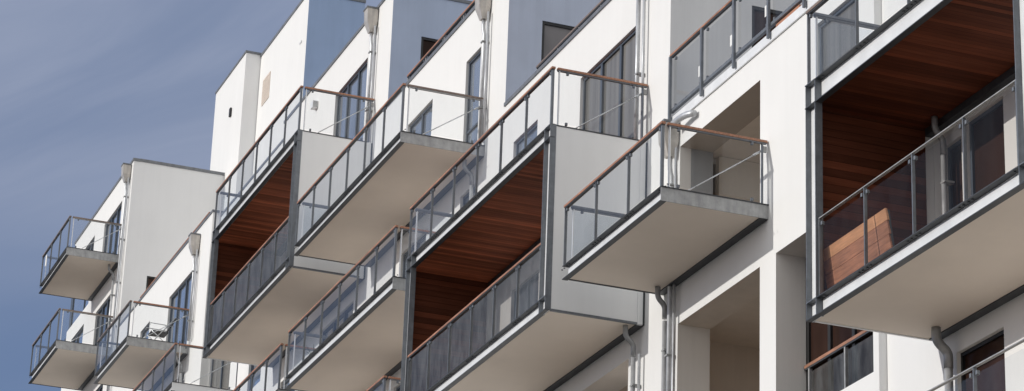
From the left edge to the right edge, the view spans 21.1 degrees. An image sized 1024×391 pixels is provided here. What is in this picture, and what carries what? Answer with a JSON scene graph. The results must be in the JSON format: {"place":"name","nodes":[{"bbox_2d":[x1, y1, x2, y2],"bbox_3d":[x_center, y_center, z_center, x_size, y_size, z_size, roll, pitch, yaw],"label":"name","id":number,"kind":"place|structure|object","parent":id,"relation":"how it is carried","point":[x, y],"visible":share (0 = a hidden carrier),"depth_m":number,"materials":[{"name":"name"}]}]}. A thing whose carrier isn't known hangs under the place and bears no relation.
{"place":"outdoors","nodes":[
{"label":"outdoors","id":0,"kind":"place"},
{"bbox_2d":[113,209,222,390],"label":"apartment block","id":1,"kind":"structure","parent":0,"point":[171,285],"depth_m":83.50,"materials":[{"name":"paint"}]},
{"bbox_2d":[93,300,188,390],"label":"balcony","id":2,"kind":"structure","parent":1,"relation":"attached to","point":[131,361],"depth_m":82.42,"materials":[{"name":"concrete"}]},
{"bbox_2d":[146,317,175,340],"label":"folding chair","id":3,"kind":"object","parent":2,"relation":"on","point":[160,334],"visible":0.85,"depth_m":81.94,"materials":[{"name":"metal"}]},
{"bbox_2d":[142,324,149,338],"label":"window","id":4,"kind":"structure","parent":1,"relation":"in","point":[146,331],"depth_m":87.96,"materials":[{"name":"glass"}]},
{"bbox_2d":[140,212,209,297],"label":"terrace railing","id":5,"kind":"object","parent":1,"relation":"on","point":[174,255],"visible":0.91,"depth_m":85.60,"materials":[{"name":"metal"}]},
{"bbox_2d":[176,353,182,382],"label":"drainpipe","id":6,"kind":"object","parent":1,"relation":"attached to","point":[181,369],"visible":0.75,"depth_m":81.31,"materials":[{"name":"metal"}]},
{"bbox_2d":[168,274,191,343],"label":"window","id":7,"kind":"structure","parent":1,"relation":"in","point":[181,299],"depth_m":83.68,"materials":[{"name":"glass"}]},
{"bbox_2d":[132,343,237,390],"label":"balcony","id":8,"kind":"structure","parent":1,"relation":"attached to","point":[173,385],"depth_m":74.58,"materials":[{"name":"metal"}]},
{"bbox_2d":[187,232,200,340],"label":"drainpipe","id":9,"kind":"object","parent":1,"relation":"attached to","point":[194,241],"visible":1,"depth_m":81.92,"materials":[{"name":"metal"}]},
{"bbox_2d":[0,0,472,390],"label":"sky","id":10,"kind":"structure","parent":0,"point":[89,88],"materials":[{"name":"blue"}]},
{"label":"ground","id":11,"kind":"structure","parent":0,"visible":0},
{"bbox_2d":[61,158,224,390],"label":"apartment block","id":12,"kind":"structure","parent":11,"relation":"on","point":[169,207],"depth_m":94.05,"materials":[{"name":"paint"}]},
{"bbox_2d":[28,308,112,390],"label":"balcony","id":13,"kind":"structure","parent":12,"relation":"attached to","point":[65,364],"depth_m":93.47,"materials":[{"name":"concrete"}]},
{"bbox_2d":[68,298,85,329],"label":"corner window","id":14,"kind":"structure","parent":12,"relation":"in","point":[72,300],"depth_m":100.66,"materials":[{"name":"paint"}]},
{"bbox_2d":[72,327,83,342],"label":"window","id":15,"kind":"structure","parent":12,"relation":"in","point":[79,340],"depth_m":98.67,"materials":[{"name":"glass"}]},
{"bbox_2d":[39,216,121,300],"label":"balcony","id":16,"kind":"structure","parent":12,"relation":"attached to","point":[79,273],"depth_m":94.50,"materials":[{"name":"concrete"}]},
{"bbox_2d":[87,238,94,249],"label":"window","id":17,"kind":"structure","parent":12,"relation":"in","point":[91,247],"depth_m":99.17,"materials":[{"name":"glass"}]},
{"bbox_2d":[95,298,109,346],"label":"window","id":18,"kind":"structure","parent":12,"relation":"in","point":[104,310],"depth_m":95.00,"materials":[{"name":"glass"}]},
{"bbox_2d":[106,264,114,345],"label":"drainpipe","id":19,"kind":"object","parent":12,"relation":"attached to","point":[112,285],"visible":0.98,"depth_m":93.20,"materials":[{"name":"metal"}]},
{"bbox_2d":[104,204,121,253],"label":"window","id":20,"kind":"structure","parent":12,"relation":"in","point":[111,241],"depth_m":95.87,"materials":[{"name":"glass"}]},
{"bbox_2d":[106,163,131,390],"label":"drainpipe","id":21,"kind":"object","parent":12,"relation":"attached to","point":[125,171],"visible":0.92,"depth_m":93.15,"materials":[{"name":"metal"}]},
{"bbox_2d":[146,276,155,288],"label":"window","id":22,"kind":"structure","parent":12,"relation":"in","point":[150,279],"depth_m":92.80,"materials":[{"name":"brown glass"}]},
{"bbox_2d":[208,139,282,390],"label":"apartment block","id":23,"kind":"structure","parent":11,"relation":"on","point":[224,377],"depth_m":77.19,"materials":[{"name":"paint"}]},
{"bbox_2d":[210,359,229,388],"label":"window","id":24,"kind":"structure","parent":23,"relation":"in","point":[220,377],"depth_m":78.61,"materials":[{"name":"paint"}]},
{"bbox_2d":[210,50,260,210],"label":"stair tower","id":25,"kind":"structure","parent":23,"relation":"on","point":[235,117],"depth_m":94.79,"materials":[{"name":"white paint"}]},
{"bbox_2d":[249,365,260,390],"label":"window","id":26,"kind":"structure","parent":23,"relation":"in","point":[256,378],"depth_m":74.75,"materials":[{"name":"glass"}]},
{"bbox_2d":[266,0,474,390],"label":"apartment block","id":27,"kind":"structure","parent":11,"relation":"on","point":[409,33],"depth_m":67.16,"materials":[{"name":"paint"}]},
{"bbox_2d":[233,343,315,390],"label":"balcony","id":28,"kind":"structure","parent":27,"relation":"attached to","point":[262,363],"depth_m":64.33,"materials":[{"name":"metal"}]},
{"bbox_2d":[202,85,373,367],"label":"box balcony","id":29,"kind":"structure","parent":27,"relation":"attached to","point":[267,290],"depth_m":67.71,"materials":[{"name":"paint"}]},
{"bbox_2d":[282,379,294,390],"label":"window","id":30,"kind":"structure","parent":27,"relation":"in","point":[287,382],"depth_m":70.50,"materials":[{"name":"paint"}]},
{"bbox_2d":[252,0,365,175],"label":"penthouse","id":31,"kind":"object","parent":27,"relation":"on","point":[308,42],"visible":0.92,"depth_m":90.42,"materials":[{"name":"paint"}]},
{"bbox_2d":[310,100,317,109],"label":"wall lamp","id":32,"kind":"object","parent":27,"relation":"attached to","point":[314,105],"visible":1,"depth_m":71.77,"materials":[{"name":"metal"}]},
{"bbox_2d":[322,304,352,341],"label":"window","id":33,"kind":"structure","parent":27,"relation":"in","point":[348,312],"depth_m":66.79,"materials":[{"name":"glass"}]},
{"bbox_2d":[335,61,367,140],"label":"window","id":34,"kind":"structure","parent":27,"relation":"in","point":[349,127],"depth_m":68.88,"materials":[{"name":"glass"}]},
{"bbox_2d":[285,225,438,390],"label":"balcony","id":35,"kind":"structure","parent":27,"relation":"attached to","point":[359,348],"depth_m":60.17,"materials":[{"name":"concrete"}]},
{"bbox_2d":[363,5,378,141],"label":"drainpipe","id":36,"kind":"object","parent":27,"relation":"attached to","point":[370,17],"visible":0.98,"depth_m":67.35,"materials":[{"name":"metal"}]},
{"bbox_2d":[420,37,441,59],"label":"window","id":37,"kind":"structure","parent":27,"relation":"in","point":[426,43],"depth_m":66.58,"materials":[{"name":"black glass"}]},
{"bbox_2d":[374,0,600,390],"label":"apartment block","id":38,"kind":"structure","parent":11,"relation":"on","point":[526,38],"depth_m":59.59,"materials":[{"name":"paint"}]},
{"bbox_2d":[366,375,400,390],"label":"balcony","id":39,"kind":"structure","parent":38,"relation":"attached to","point":[382,379],"depth_m":55.86,"materials":[{"name":"metal"}]},
{"bbox_2d":[293,83,484,266],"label":"balcony","id":40,"kind":"structure","parent":38,"relation":"attached to","point":[394,181],"depth_m":60.48,"materials":[{"name":"concrete"}]},
{"bbox_2d":[402,234,425,277],"bbox_3d":[-2.172,1.901,61.514,0.052,1.796,1.746,10,-23,-19],"label":"window","id":41,"kind":"structure","parent":38,"relation":"in","point":[422,240],"depth_m":62.11,"materials":[{"name":"glass"}]},
{"bbox_2d":[410,102,432,135],"bbox_3d":[-2.061,-1.060,62.670,0.052,1.796,1.746,10,-23,-19],"label":"window","id":42,"kind":"structure","parent":38,"relation":"in","point":[423,124],"depth_m":62.81,"materials":[{"name":"glass"}]},
{"bbox_2d":[407,0,474,80],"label":"terrace railing","id":43,"kind":"object","parent":38,"relation":"on","point":[442,38],"visible":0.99,"depth_m":62.43,"materials":[{"name":"brown wood"}]},
{"bbox_2d":[462,159,473,199],"bbox_3d":[-0.931,0.642,57.747,0.342,2.990,0.141,10,-23,-19],"label":"drainpipe","id":44,"kind":"object","parent":38,"relation":"attached to","point":[468,172],"visible":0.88,"depth_m":58.15,"materials":[{"name":"metal"}]},
{"bbox_2d":[463,187,474,205],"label":"window","id":45,"kind":"structure","parent":38,"relation":"in","point":[466,198],"depth_m":58.95,"materials":[{"name":"glass"}]},
{"bbox_2d":[466,50,480,142],"bbox_3d":[-0.796,-1.925,59.441,0.047,2.446,0.926,10,-23,-19],"label":"window","id":46,"kind":"structure","parent":38,"relation":"in","point":[474,65],"depth_m":59.68,"materials":[{"name":"glass"}]},
{"bbox_2d":[475,0,490,144],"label":"drainpipe","id":47,"kind":"object","parent":38,"relation":"attached to","point":[482,8],"visible":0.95,"depth_m":58.77,"materials":[{"name":"metal"}]},
{"bbox_2d":[541,21,573,60],"bbox_3d":[1.447,-2.632,58.268,1.830,1.970,0.070,10,-23,-19],"label":"window","id":48,"kind":"structure","parent":38,"relation":"in","point":[553,34],"depth_m":58.32,"materials":[{"name":"grey glass"}]},
{"bbox_2d":[503,0,806,390],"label":"apartment block","id":49,"kind":"structure","parent":11,"relation":"on","point":[601,40],"depth_m":49.89,"materials":[{"name":"paint"}]},
{"bbox_2d":[400,66,647,390],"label":"box balcony","id":50,"kind":"structure","parent":49,"relation":"attached to","point":[494,301],"depth_m":50.19,"materials":[{"name":"paint"}]},
{"bbox_2d":[516,123,537,154],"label":"window","id":51,"kind":"structure","parent":49,"relation":"in","point":[532,133],"depth_m":55.82,"materials":[{"name":"glass"}]},
{"bbox_2d":[536,0,605,68],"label":"terrace railing","id":52,"kind":"object","parent":49,"relation":"on","point":[585,18],"visible":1,"depth_m":54.14,"materials":[{"name":"brown wood"}]},
{"bbox_2d":[582,29,635,138],"bbox_3d":[1.859,-1.546,51.549,0.052,2.486,2.776,10,-23,-19],"label":"window","id":53,"kind":"structure","parent":49,"relation":"in","point":[599,96],"depth_m":51.66,"materials":[{"name":"glass"}]},
{"bbox_2d":[623,325,640,390],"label":"drainpipe","id":54,"kind":"object","parent":49,"relation":"attached to","point":[631,342],"visible":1,"depth_m":47.89,"materials":[{"name":"metal"}]},
{"bbox_2d":[634,0,645,138],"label":"drainpipe","id":55,"kind":"object","parent":49,"relation":"attached to","point":[638,74],"visible":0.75,"depth_m":50.05,"materials":[{"name":"metal"}]},
{"bbox_2d":[752,6,781,47],"bbox_3d":[4.604,-2.183,49.669,0.650,2.600,0.070,10,-23,-19],"label":"window","id":56,"kind":"structure","parent":49,"relation":"in","point":[758,13],"depth_m":50.01,"materials":[{"name":"grey glass"}]},
{"bbox_2d":[666,0,887,390],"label":"apartment block","id":57,"kind":"structure","parent":11,"relation":"on","point":[749,290],"depth_m":44.21,"materials":[{"name":"paint"}]},
{"bbox_2d":[655,286,671,390],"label":"drainpipe","id":58,"kind":"object","parent":57,"relation":"attached to","point":[661,301],"visible":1,"depth_m":46.79,"materials":[{"name":"metal"}]},
{"bbox_2d":[561,121,768,295],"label":"balcony","id":59,"kind":"structure","parent":57,"relation":"attached to","point":[662,236],"depth_m":44.91,"materials":[{"name":"concrete"}]},
{"bbox_2d":[658,119,679,390],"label":"drainpipe","id":60,"kind":"object","parent":57,"relation":"attached to","point":[670,373],"visible":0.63,"depth_m":46.81,"materials":[{"name":"metal"}]},
{"bbox_2d":[670,110,696,128],"bbox_3d":[2.945,-1.331,47.566,0.167,0.150,0.748,15,-25,-29],"label":"drain spout","id":61,"kind":"object","parent":57,"relation":"attached to","point":[678,119],"visible":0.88,"depth_m":47.42,"materials":[{"name":"metal"}]},
{"bbox_2d":[668,0,818,119],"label":"terrace railing","id":62,"kind":"object","parent":57,"relation":"on","point":[769,38],"visible":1,"depth_m":46.39,"materials":[{"name":"metal"}]},
{"bbox_2d":[776,4,800,26],"bbox_3d":[4.496,-2.892,44.480,0.080,0.070,0.850,10,-23,-19],"label":"timber board","id":63,"kind":"object","parent":62,"relation":"on","point":[788,15],"visible":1,"depth_m":44.44,"materials":[{"name":"brown wood"}]},
{"bbox_2d":[819,0,854,79],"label":"window","id":64,"kind":"structure","parent":57,"relation":"in","point":[836,39],"depth_m":42.77,"materials":[{"name":"glass"}]},
{"bbox_2d":[804,330,873,390],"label":"loggia railing","id":65,"kind":"object","parent":57,"relation":"attached to","point":[847,367],"visible":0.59,"depth_m":41.60,"materials":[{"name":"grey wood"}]},
{"bbox_2d":[806,322,872,390],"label":"window","id":66,"kind":"structure","parent":57,"relation":"in","point":[821,338],"depth_m":42.54,"materials":[{"name":"brown glass"}]},
{"bbox_2d":[881,0,1023,390],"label":"apartment block","id":67,"kind":"structure","parent":11,"relation":"on","point":[913,364],"depth_m":37.81,"materials":[{"name":"paint"}]},
{"bbox_2d":[805,0,1023,340],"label":"box balcony","id":68,"kind":"structure","parent":67,"relation":"attached to","point":[885,92],"depth_m":37.19,"materials":[{"name":"metal"}]},
{"bbox_2d":[823,208,894,289],"bbox_3d":[4.667,0.824,36.953,0.165,0.754,1.855,10,-23,-19],"label":"timber screen","id":69,"kind":"object","parent":68,"relation":"on","point":[843,257],"visible":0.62,"depth_m":36.96,"materials":[{"name":"wood"}]},
{"bbox_2d":[931,116,954,214],"bbox_3d":[6.019,0.241,38.288,0.290,2.890,0.139,10,-23,-19],"label":"drainpipe","id":70,"kind":"object","parent":68,"relation":"attached to","point":[944,182],"visible":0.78,"depth_m":38.55,"materials":[{"name":"metal"}]},
{"bbox_2d":[931,326,953,390],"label":"drainpipe","id":71,"kind":"object","parent":67,"relation":"attached to","point":[942,346],"visible":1,"depth_m":37.51,"materials":[{"name":"metal"}]},
{"bbox_2d":[947,139,962,216],"bbox_3d":[6.242,0.368,38.303,0.047,2.396,0.496,10,-23,-19],"label":"window","id":72,"kind":"structure","parent":67,"relation":"in","point":[955,191],"depth_m":38.66,"materials":[{"name":"glass"}]},
{"bbox_2d":[928,339,1023,390],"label":"balcony railing","id":73,"kind":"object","parent":67,"relation":"attached to","point":[975,373],"depth_m":32.94,"materials":[{"name":"metal"}]},
{"bbox_2d":[961,330,1005,390],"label":"window","id":74,"kind":"structure","parent":67,"relation":"in","point":[991,377],"depth_m":36.96,"materials":[{"name":"glass"}]},
{"bbox_2d":[969,99,1004,196],"bbox_3d":[6.559,0.028,37.554,0.047,2.606,1.016,10,-23,-19],"label":"window","id":75,"kind":"structure","parent":67,"relation":"in","point":[986,131],"depth_m":37.93,"materials":[{"name":"glass"}]}
]}

